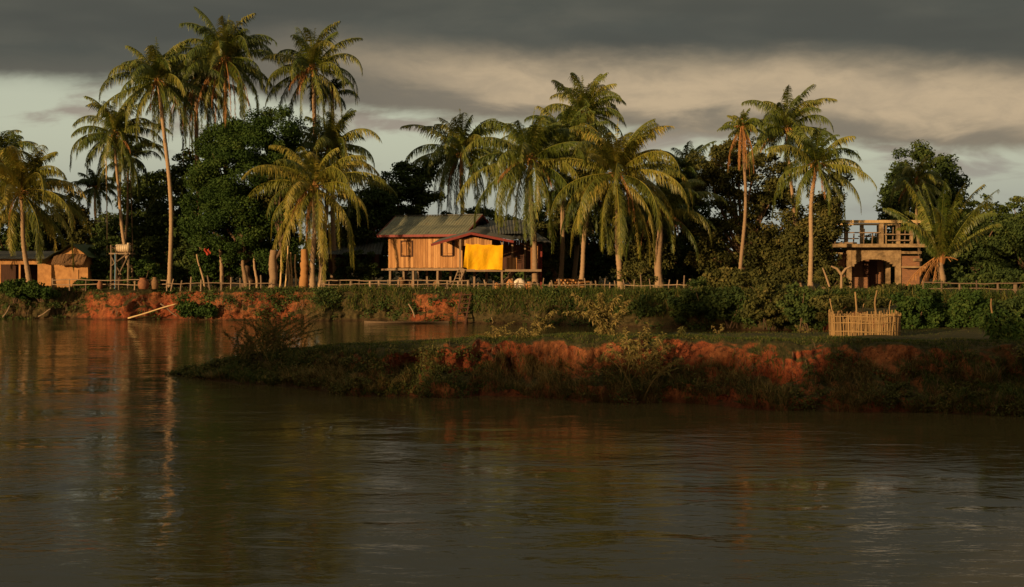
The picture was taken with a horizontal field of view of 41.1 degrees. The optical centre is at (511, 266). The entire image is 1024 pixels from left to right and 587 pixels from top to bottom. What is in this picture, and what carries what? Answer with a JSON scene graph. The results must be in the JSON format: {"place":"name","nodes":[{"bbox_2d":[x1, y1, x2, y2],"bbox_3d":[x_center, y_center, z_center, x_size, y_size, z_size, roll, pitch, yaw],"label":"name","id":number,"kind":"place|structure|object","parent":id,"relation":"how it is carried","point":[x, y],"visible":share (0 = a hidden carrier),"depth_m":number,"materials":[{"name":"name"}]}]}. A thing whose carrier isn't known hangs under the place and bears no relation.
{"place":"outdoors","nodes":[
{"label":"outdoors","id":0,"kind":"place"},
{"bbox_2d":[0,267,1020,331],"bbox_3d":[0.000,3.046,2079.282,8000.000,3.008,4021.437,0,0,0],"label":"ground","id":1,"kind":"structure","parent":0,"point":[105,309],"depth_m":94.51,"materials":[{"name":"red soil"}]},
{"bbox_2d":[0,278,28,303],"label":"shrub","id":2,"kind":"object","parent":1,"relation":"on","point":[12,288],"visible":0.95,"depth_m":97.16,"materials":[{"name":"green plant"}]},
{"bbox_2d":[0,130,46,222],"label":"coconut palm","id":3,"kind":"object","parent":1,"relation":"on","point":[6,139],"visible":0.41,"depth_m":105.65,"materials":[{"name":"green plant"}]},
{"bbox_2d":[0,251,56,285],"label":"open shed","id":4,"kind":"structure","parent":1,"relation":"on","point":[40,273],"depth_m":102.74,"materials":[{"name":"brown wood"}]},
{"bbox_2d":[0,208,63,250],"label":"leafy tree","id":5,"kind":"object","parent":1,"relation":"on","point":[31,238],"visible":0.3,"depth_m":109.54,"materials":[{"name":"green plant"}]},
{"bbox_2d":[21,280,60,301],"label":"shrub","id":6,"kind":"object","parent":1,"relation":"on","point":[32,289],"visible":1,"depth_m":96.79,"materials":[{"name":"green plant"}]},
{"bbox_2d":[0,140,92,281],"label":"coconut palm","id":7,"kind":"object","parent":1,"relation":"on","point":[21,178],"visible":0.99,"depth_m":98.56,"materials":[{"name":"green plant"}]},
{"bbox_2d":[37,243,109,287],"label":"ochre hut","id":8,"kind":"object","parent":1,"relation":"on","point":[61,264],"visible":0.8,"depth_m":100.50,"materials":[{"name":"brown wood"}]},
{"bbox_2d":[35,190,115,253],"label":"leafy tree","id":9,"kind":"object","parent":1,"relation":"on","point":[79,234],"visible":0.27,"depth_m":111.29,"materials":[{"name":"green plant"}]},
{"bbox_2d":[70,164,121,235],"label":"coconut palm","id":10,"kind":"object","parent":1,"relation":"on","point":[90,182],"visible":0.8,"depth_m":111.69,"materials":[{"name":"green plant"}]},
{"bbox_2d":[88,236,122,286],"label":"shrub","id":11,"kind":"object","parent":1,"relation":"on","point":[100,266],"visible":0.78,"depth_m":101.58,"materials":[{"name":"green plant"}]},
{"bbox_2d":[52,278,166,290],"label":"rail fence","id":12,"kind":"object","parent":1,"relation":"on","point":[85,284],"visible":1,"depth_m":97.61,"materials":[{"name":"brown wood"}]},
{"bbox_2d":[69,93,170,282],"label":"coconut palm","id":13,"kind":"object","parent":1,"relation":"on","point":[106,138],"visible":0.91,"depth_m":100.66,"materials":[{"name":"green plant"}]},
{"bbox_2d":[109,245,134,288],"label":"tank stand","id":14,"kind":"object","parent":1,"relation":"on","point":[127,259],"visible":0.81,"depth_m":98.43,"materials":[{"name":"brown wood"}]},
{"bbox_2d":[92,171,168,276],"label":"leafy tree","id":15,"kind":"object","parent":1,"relation":"on","point":[139,216],"visible":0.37,"depth_m":109.76,"materials":[{"name":"green plant"}]},
{"bbox_2d":[99,133,163,286],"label":"coconut palm","id":16,"kind":"object","parent":1,"relation":"on","point":[136,150],"visible":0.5,"depth_m":105.75,"materials":[{"name":"green plant"}]},
{"bbox_2d":[121,257,166,287],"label":"shrub","id":17,"kind":"object","parent":1,"relation":"on","point":[150,270],"visible":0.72,"depth_m":99.30,"materials":[{"name":"green plant"}]},
{"bbox_2d":[92,37,228,287],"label":"coconut palm","id":18,"kind":"object","parent":1,"relation":"on","point":[159,72],"visible":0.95,"depth_m":98.74,"materials":[{"name":"green plant"}]},
{"bbox_2d":[120,147,236,286],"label":"leafy tree","id":19,"kind":"object","parent":1,"relation":"on","point":[145,246],"visible":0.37,"depth_m":106.93,"materials":[{"name":"green plant"}]},
{"bbox_2d":[164,244,207,287],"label":"shrub","id":20,"kind":"object","parent":1,"relation":"on","point":[185,263],"visible":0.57,"depth_m":101.40,"materials":[{"name":"green plant"}]},
{"bbox_2d":[173,299,200,317],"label":"shrub","id":21,"kind":"object","parent":1,"relation":"on","point":[186,308],"visible":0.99,"depth_m":94.71,"materials":[{"name":"green plant"}]},
{"bbox_2d":[138,38,251,286],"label":"coconut palm","id":22,"kind":"object","parent":1,"relation":"on","point":[195,129],"visible":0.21,"depth_m":105.72,"materials":[{"name":"green plant"}]},
{"bbox_2d":[194,302,217,318],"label":"shrub","id":23,"kind":"object","parent":1,"relation":"on","point":[208,310],"visible":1,"depth_m":94.30,"materials":[{"name":"green plant"}]},
{"bbox_2d":[185,240,231,287],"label":"shrub","id":24,"kind":"object","parent":1,"relation":"on","point":[212,270],"visible":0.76,"depth_m":99.64,"materials":[{"name":"green plant"}]},
{"bbox_2d":[170,275,271,290],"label":"rail fence","id":25,"kind":"object","parent":1,"relation":"on","point":[230,283],"visible":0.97,"depth_m":96.79,"materials":[{"name":"brown wood"}]},
{"bbox_2d":[162,6,286,287],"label":"coconut palm","id":26,"kind":"object","parent":1,"relation":"on","point":[218,54],"visible":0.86,"depth_m":100.24,"materials":[{"name":"green plant"}]},
{"bbox_2d":[176,104,311,286],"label":"leafy tree","id":27,"kind":"object","parent":1,"relation":"on","point":[220,199],"visible":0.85,"depth_m":98.51,"materials":[{"name":"green plant"}]},
{"bbox_2d":[230,257,279,286],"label":"shrub","id":28,"kind":"object","parent":1,"relation":"on","point":[265,276],"visible":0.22,"depth_m":103.41,"materials":[{"name":"green plant"}]},
{"bbox_2d":[267,250,277,288],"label":"topped palm","id":29,"kind":"object","parent":1,"relation":"on","point":[273,273],"visible":0.85,"depth_m":96.97,"materials":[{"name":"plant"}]},
{"bbox_2d":[261,174,302,272],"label":"leafy tree","id":30,"kind":"object","parent":1,"relation":"on","point":[281,222],"visible":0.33,"depth_m":98.55,"materials":[{"name":"green plant"}]},
{"bbox_2d":[299,249,308,288],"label":"topped palm","id":31,"kind":"object","parent":1,"relation":"on","point":[304,276],"visible":0.91,"depth_m":96.98,"materials":[{"name":"brown plant"}]},
{"bbox_2d":[261,21,362,286],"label":"coconut palm","id":32,"kind":"object","parent":1,"relation":"on","point":[314,61],"visible":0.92,"depth_m":102.36,"materials":[{"name":"green plant"}]},
{"bbox_2d":[240,133,396,288],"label":"coconut palm","id":33,"kind":"object","parent":1,"relation":"on","point":[337,176],"visible":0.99,"depth_m":96.13,"materials":[{"name":"green plant"}]},
{"bbox_2d":[281,108,381,286],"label":"coconut palm","id":34,"kind":"object","parent":1,"relation":"on","point":[331,139],"visible":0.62,"depth_m":102.46,"materials":[{"name":"green plant"}]},
{"bbox_2d":[307,75,359,286],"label":"coconut palm","id":35,"kind":"object","parent":1,"relation":"on","point":[338,85],"visible":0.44,"depth_m":106.87,"materials":[{"name":"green plant"}]},
{"bbox_2d":[326,240,383,286],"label":"shaded shack","id":36,"kind":"structure","parent":1,"relation":"on","point":[368,247],"depth_m":107.12,"materials":[{"name":"brown wood"}]},
{"bbox_2d":[315,184,398,285],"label":"leafy tree","id":37,"kind":"object","parent":1,"relation":"on","point":[373,202],"visible":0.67,"depth_m":108.53,"materials":[{"name":"green plant"}]},
{"bbox_2d":[332,249,382,286],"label":"shrub","id":38,"kind":"object","parent":1,"relation":"on","point":[361,270],"visible":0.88,"depth_m":105.61,"materials":[{"name":"green plant"}]},
{"bbox_2d":[321,279,468,289],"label":"rail fence","id":39,"kind":"object","parent":1,"relation":"on","point":[399,284],"visible":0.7,"depth_m":95.59,"materials":[{"name":"brown wood"}]},
{"bbox_2d":[365,158,452,283],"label":"leafy tree","id":40,"kind":"object","parent":1,"relation":"on","point":[410,188],"visible":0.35,"depth_m":111.30,"materials":[{"name":"green plant"}]},
{"bbox_2d":[400,109,515,285],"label":"coconut palm","id":41,"kind":"object","parent":1,"relation":"on","point":[447,153],"visible":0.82,"depth_m":112.09,"materials":[{"name":"green plant"}]},
{"bbox_2d":[376,214,550,288],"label":"stilt house","id":42,"kind":"structure","parent":1,"relation":"on","point":[427,243],"depth_m":99.81,"materials":[{"name":"brown wood"}]},
{"bbox_2d":[400,240,412,256],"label":"window","id":43,"kind":"structure","parent":42,"relation":"in","point":[402,242],"depth_m":100.07,"materials":[{"name":"brown wood"}]},
{"bbox_2d":[442,240,453,256],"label":"window","id":44,"kind":"structure","parent":42,"relation":"in","point":[447,247],"depth_m":98.93,"materials":[{"name":"brown wood"}]},
{"bbox_2d":[463,244,502,269],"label":"hanging cloth","id":45,"kind":"object","parent":42,"relation":"hanging from","point":[481,257],"visible":1,"depth_m":96.07,"materials":[{"name":"fabric"}]},
{"bbox_2d":[0,285,997,331],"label":"creeper","id":46,"kind":"object","parent":1,"relation":"on","point":[318,290],"visible":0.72,"depth_m":93.12,"materials":[{"name":"green plant"}]},
{"bbox_2d":[0,281,1023,319],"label":"grass","id":47,"kind":"structure","parent":1,"relation":"on","point":[618,291],"depth_m":89.30,"materials":[{"name":"plant"}]},
{"bbox_2d":[0,232,1023,283],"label":"distant wood","id":48,"kind":"object","parent":1,"relation":"on","point":[496,276],"visible":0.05,"depth_m":131.57,"materials":[{"name":"green plant"}]},
{"bbox_2d":[0,285,1023,409],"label":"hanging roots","id":49,"kind":"object","parent":1,"relation":"on","point":[509,341],"visible":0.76,"depth_m":40.21,"materials":[{"name":"brown plant"}]},
{"bbox_2d":[465,189,576,285],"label":"leafy tree","id":50,"kind":"object","parent":1,"relation":"on","point":[490,212],"visible":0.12,"depth_m":115.41,"materials":[{"name":"green plant"}]},
{"bbox_2d":[456,108,608,288],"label":"coconut palm","id":51,"kind":"object","parent":1,"relation":"on","point":[520,152],"visible":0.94,"depth_m":96.09,"materials":[{"name":"green plant"}]},
{"bbox_2d":[501,101,609,286],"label":"coconut palm","id":52,"kind":"object","parent":1,"relation":"on","point":[579,117],"visible":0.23,"depth_m":102.12,"materials":[{"name":"green plant"}]},
{"bbox_2d":[516,202,594,283],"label":"leafy tree","id":53,"kind":"object","parent":1,"relation":"on","point":[550,261],"visible":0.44,"depth_m":106.12,"materials":[{"name":"green plant"}]},
{"bbox_2d":[540,72,626,281],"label":"coconut palm","id":54,"kind":"object","parent":1,"relation":"on","point":[591,101],"visible":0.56,"depth_m":107.33,"materials":[{"name":"green plant"}]},
{"bbox_2d":[545,159,641,288],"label":"coconut palm","id":55,"kind":"object","parent":1,"relation":"on","point":[597,204],"visible":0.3,"depth_m":97.46,"materials":[{"name":"green plant"}]},
{"bbox_2d":[546,195,649,285],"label":"leafy tree","id":56,"kind":"object","parent":1,"relation":"on","point":[597,260],"visible":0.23,"depth_m":110.97,"materials":[{"name":"green plant"}]},
{"bbox_2d":[525,118,693,288],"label":"coconut palm","id":57,"kind":"object","parent":1,"relation":"on","point":[628,158],"visible":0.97,"depth_m":94.16,"materials":[{"name":"green plant"}]},
{"bbox_2d":[614,261,658,288],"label":"shrub","id":58,"kind":"object","parent":1,"relation":"on","point":[627,273],"visible":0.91,"depth_m":94.69,"materials":[{"name":"green plant"}]},
{"bbox_2d":[605,194,680,281],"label":"leafy tree","id":59,"kind":"object","parent":1,"relation":"on","point":[669,257],"visible":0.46,"depth_m":104.97,"materials":[{"name":"green plant"}]},
{"bbox_2d":[633,288,679,317],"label":"shrub","id":60,"kind":"object","parent":1,"relation":"on","point":[658,308],"visible":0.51,"depth_m":83.91,"materials":[{"name":"green plant"}]},
{"bbox_2d":[611,162,726,287],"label":"coconut palm","id":61,"kind":"object","parent":1,"relation":"on","point":[678,210],"visible":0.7,"depth_m":100.48,"materials":[{"name":"green plant"}]},
{"bbox_2d":[645,141,726,285],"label":"coconut palm","id":62,"kind":"object","parent":1,"relation":"on","point":[682,161],"visible":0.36,"depth_m":111.42,"materials":[{"name":"green plant"}]},
{"bbox_2d":[640,162,732,285],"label":"leafy tree","id":63,"kind":"object","parent":1,"relation":"on","point":[676,273],"visible":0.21,"depth_m":110.89,"materials":[{"name":"green plant"}]},
{"bbox_2d":[666,276,727,323],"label":"shrub","id":64,"kind":"object","parent":1,"relation":"on","point":[697,306],"visible":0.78,"depth_m":82.28,"materials":[{"name":"green plant"}]},
{"bbox_2d":[696,266,746,287],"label":"shrub","id":65,"kind":"object","parent":1,"relation":"on","point":[716,278],"visible":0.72,"depth_m":91.44,"materials":[{"name":"green plant"}]},
{"bbox_2d":[705,286,757,327],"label":"shrub","id":66,"kind":"object","parent":1,"relation":"on","point":[717,304],"visible":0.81,"depth_m":80.11,"materials":[{"name":"green plant"}]},
{"bbox_2d":[717,108,763,286],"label":"coconut palm","id":67,"kind":"object","parent":1,"relation":"on","point":[742,124],"visible":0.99,"depth_m":96.81,"materials":[{"name":"brown plant"}]},
{"bbox_2d":[679,133,808,275],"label":"leafy tree","id":68,"kind":"object","parent":1,"relation":"on","point":[762,241],"visible":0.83,"depth_m":103.21,"materials":[{"name":"green plant"}]},
{"bbox_2d":[730,265,790,289],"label":"shrub","id":69,"kind":"object","parent":1,"relation":"on","point":[744,280],"visible":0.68,"depth_m":89.80,"materials":[{"name":"green plant"}]},
{"bbox_2d":[737,275,793,329],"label":"shrub","id":70,"kind":"object","parent":1,"relation":"on","point":[772,316],"visible":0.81,"depth_m":78.32,"materials":[{"name":"green plant"}]},
{"bbox_2d":[734,84,841,287],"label":"coconut palm","id":71,"kind":"object","parent":1,"relation":"on","point":[778,129],"visible":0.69,"depth_m":102.43,"materials":[{"name":"green plant"}]},
{"bbox_2d":[761,163,854,288],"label":"leafy tree","id":72,"kind":"object","parent":1,"relation":"on","point":[827,232],"visible":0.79,"depth_m":99.08,"materials":[{"name":"green plant"}]},
{"bbox_2d":[764,116,876,289],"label":"coconut palm","id":73,"kind":"object","parent":1,"relation":"on","point":[815,153],"visible":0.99,"depth_m":94.69,"materials":[{"name":"green plant"}]},
{"bbox_2d":[812,264,852,290],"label":"shrub","id":74,"kind":"object","parent":1,"relation":"on","point":[820,278],"visible":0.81,"depth_m":91.72,"materials":[{"name":"green plant"}]},
{"bbox_2d":[829,220,924,287],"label":"unfinished house","id":75,"kind":"structure","parent":1,"relation":"on","point":[870,264],"depth_m":100.10,"materials":[{"name":"concrete"}]},
{"bbox_2d":[864,261,876,287],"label":"doorway","id":76,"kind":"structure","parent":75,"relation":"in","point":[870,267],"depth_m":102.80,"materials":[{"name":"brown wood"}]},
{"bbox_2d":[869,282,910,291],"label":"shrub","id":77,"kind":"object","parent":1,"relation":"on","point":[903,286],"visible":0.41,"depth_m":83.96,"materials":[{"name":"green plant"}]},
{"bbox_2d":[864,139,971,283],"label":"leafy tree","id":78,"kind":"object","parent":1,"relation":"on","point":[945,168],"visible":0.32,"depth_m":123.23,"materials":[{"name":"green plant"}]},
{"bbox_2d":[889,154,950,283],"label":"coconut palm","id":79,"kind":"object","parent":1,"relation":"on","point":[917,177],"visible":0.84,"depth_m":117.66,"materials":[{"name":"green plant"}]},
{"bbox_2d":[882,179,1000,285],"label":"coconut palm","id":80,"kind":"object","parent":1,"relation":"on","point":[941,239],"visible":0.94,"depth_m":89.51,"materials":[{"name":"green plant"}]},
{"bbox_2d":[919,211,1020,281],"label":"leafy tree","id":81,"kind":"object","parent":1,"relation":"on","point":[973,266],"visible":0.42,"depth_m":104.82,"materials":[{"name":"green plant"}]},
{"bbox_2d":[922,280,1023,294],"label":"rail fence","id":82,"kind":"object","parent":1,"relation":"on","point":[1013,289],"visible":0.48,"depth_m":77.96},
{"bbox_2d":[948,271,1009,290],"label":"shrub","id":83,"kind":"object","parent":1,"relation":"on","point":[991,277],"visible":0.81,"depth_m":91.40,"materials":[{"name":"green plant"}]},
{"bbox_2d":[957,193,1011,239],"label":"leafy tree","id":84,"kind":"object","parent":1,"relation":"on","point":[974,203],"visible":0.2,"depth_m":111.55,"materials":[{"name":"green plant"}]},
{"bbox_2d":[974,204,1023,281],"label":"leafy tree","id":85,"kind":"object","parent":1,"relation":"on","point":[1015,231],"visible":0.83,"depth_m":103.49,"materials":[{"name":"green plant"}]},
{"bbox_2d":[991,196,1023,253],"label":"leafy tree","id":86,"kind":"object","parent":1,"relation":"on","point":[1013,205],"visible":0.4,"depth_m":113.25,"materials":[{"name":"green plant"}]},
{"bbox_2d":[995,268,1023,288],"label":"shrub","id":87,"kind":"object","parent":1,"relation":"on","point":[1016,274],"visible":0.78,"depth_m":91.67,"materials":[{"name":"green plant"}]},
{"bbox_2d":[0,319,1023,586],"bbox_3d":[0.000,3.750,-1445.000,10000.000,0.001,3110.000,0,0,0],"label":"river water","id":88,"kind":"structure","parent":0,"point":[126,459],"depth_m":23.56,"materials":[{"name":"brown liquid"}]},
{"bbox_2d":[0,0,1023,264],"label":"sky","id":89,"kind":"structure","parent":0,"point":[947,74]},
{"bbox_2d":[183,304,1023,415],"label":"river spit","id":90,"kind":"structure","parent":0,"point":[888,353],"depth_m":37.75,"materials":[{"name":"red soil"}]},
{"bbox_2d":[221,327,254,359],"bbox_3d":[-9.028,2.691,45.644,1.116,1.258,1.242,0,0,32],"label":"twiggy bush","id":91,"kind":"object","parent":90,"relation":"on","point":[241,350],"visible":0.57,"depth_m":45.50,"materials":[{"name":"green plant"}]},
{"bbox_2d":[229,310,326,359],"bbox_3d":[-7.672,2.283,44.884,3.138,1.688,1.429,0,0,11],"label":"twiggy bush","id":92,"kind":"object","parent":90,"relation":"on","point":[274,332],"visible":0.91,"depth_m":44.87,"materials":[{"name":"bark"},{"name":"brown leaf"}]},
{"bbox_2d":[508,309,557,338],"bbox_3d":[0.659,1.903,41.565,1.590,1.169,0.747,0,0,0],"label":"tall weed","id":93,"kind":"object","parent":90,"relation":"on","point":[537,330],"visible":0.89,"depth_m":41.56,"materials":[{"name":"green plant"}]},
{"bbox_2d":[161,342,1023,416],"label":"creeper","id":94,"kind":"object","parent":90,"relation":"on","point":[893,389],"visible":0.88,"depth_m":38.35,"materials":[{"name":"green plant"}]},
{"bbox_2d":[163,348,1023,412],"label":"dry grass","id":95,"kind":"structure","parent":90,"relation":"on","point":[545,376],"depth_m":37.68,"materials":[{"name":"plant"}]},
{"bbox_2d":[563,292,632,335],"bbox_3d":[2.581,1.512,41.386,2.193,1.485,0.838,0,0,-8],"label":"tall weed","id":96,"kind":"object","parent":90,"relation":"on","point":[600,315],"visible":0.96,"depth_m":41.40,"materials":[{"name":"green plant"}]},
{"bbox_2d":[174,324,1023,415],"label":"grass","id":97,"kind":"structure","parent":90,"relation":"on","point":[228,369],"depth_m":39.19,"materials":[{"name":"plant"}]},
{"bbox_2d":[584,332,683,384],"bbox_3d":[3.414,2.839,38.249,2.451,1.979,1.590,0,0,-28],"label":"tall weed","id":98,"kind":"object","parent":90,"relation":"on","point":[637,357],"visible":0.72,"depth_m":38.27,"materials":[{"name":"green plant"}]},
{"bbox_2d":[589,322,695,399],"bbox_3d":[3.623,2.674,37.587,3.016,2.285,1.014,0,0,0],"label":"thin sapling","id":99,"kind":"object","parent":90,"relation":"on","point":[641,350],"visible":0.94,"depth_m":37.53,"materials":[{"name":"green plant"}]},
{"bbox_2d":[776,281,828,331],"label":"shrub","id":100,"kind":"object","parent":90,"relation":"on","point":[805,312],"visible":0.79,"depth_m":76.26,"materials":[{"name":"green plant"}]},
{"bbox_2d":[808,293,854,321],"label":"shrub","id":101,"kind":"object","parent":90,"relation":"on","point":[822,302],"visible":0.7,"depth_m":73.74,"materials":[{"name":"green plant"}]},
{"bbox_2d":[828,309,900,335],"bbox_3d":[11.001,1.768,42.608,2.202,0.827,2.204,0,0,0],"label":"bamboo pen","id":102,"kind":"object","parent":90,"relation":"on","point":[892,325],"visible":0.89,"depth_m":41.92,"materials":[{"name":"wood"}]},
{"bbox_2d":[838,296,892,315],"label":"shrub","id":103,"kind":"object","parent":90,"relation":"on","point":[881,302],"visible":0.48,"depth_m":69.78,"materials":[{"name":"green plant"}]},
{"bbox_2d":[888,287,944,328],"bbox_3d":[13.934,1.540,46.969,1.916,1.666,1.392,0,0,0],"label":"shrub","id":104,"kind":"object","parent":90,"relation":"on","point":[921,312],"visible":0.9,"depth_m":46.77,"materials":[{"name":"green plant"}]},
{"bbox_2d":[931,292,963,327],"bbox_3d":[15.049,1.633,47.580,1.953,1.489,1.296,0,0,0],"label":"shrub","id":105,"kind":"object","parent":90,"relation":"on","point":[939,304],"visible":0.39,"depth_m":47.32,"materials":[{"name":"green plant"}]},
{"bbox_2d":[945,287,997,327],"bbox_3d":[15.811,1.548,47.141,1.792,1.640,1.382,0,0,0],"label":"shrub","id":106,"kind":"object","parent":90,"relation":"on","point":[968,304],"visible":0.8,"depth_m":46.88,"materials":[{"name":"green plant"}]},
{"bbox_2d":[974,309,1023,339],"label":"fan leaved bush","id":107,"kind":"object","parent":90,"relation":"on","point":[1002,329],"visible":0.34,"depth_m":37.82,"materials":[{"name":"green plant"}]},
{"bbox_2d":[992,296,1023,321],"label":"shrub","id":108,"kind":"object","parent":90,"relation":"on","point":[1011,305],"visible":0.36,"depth_m":47.24,"materials":[{"name":"green plant"}]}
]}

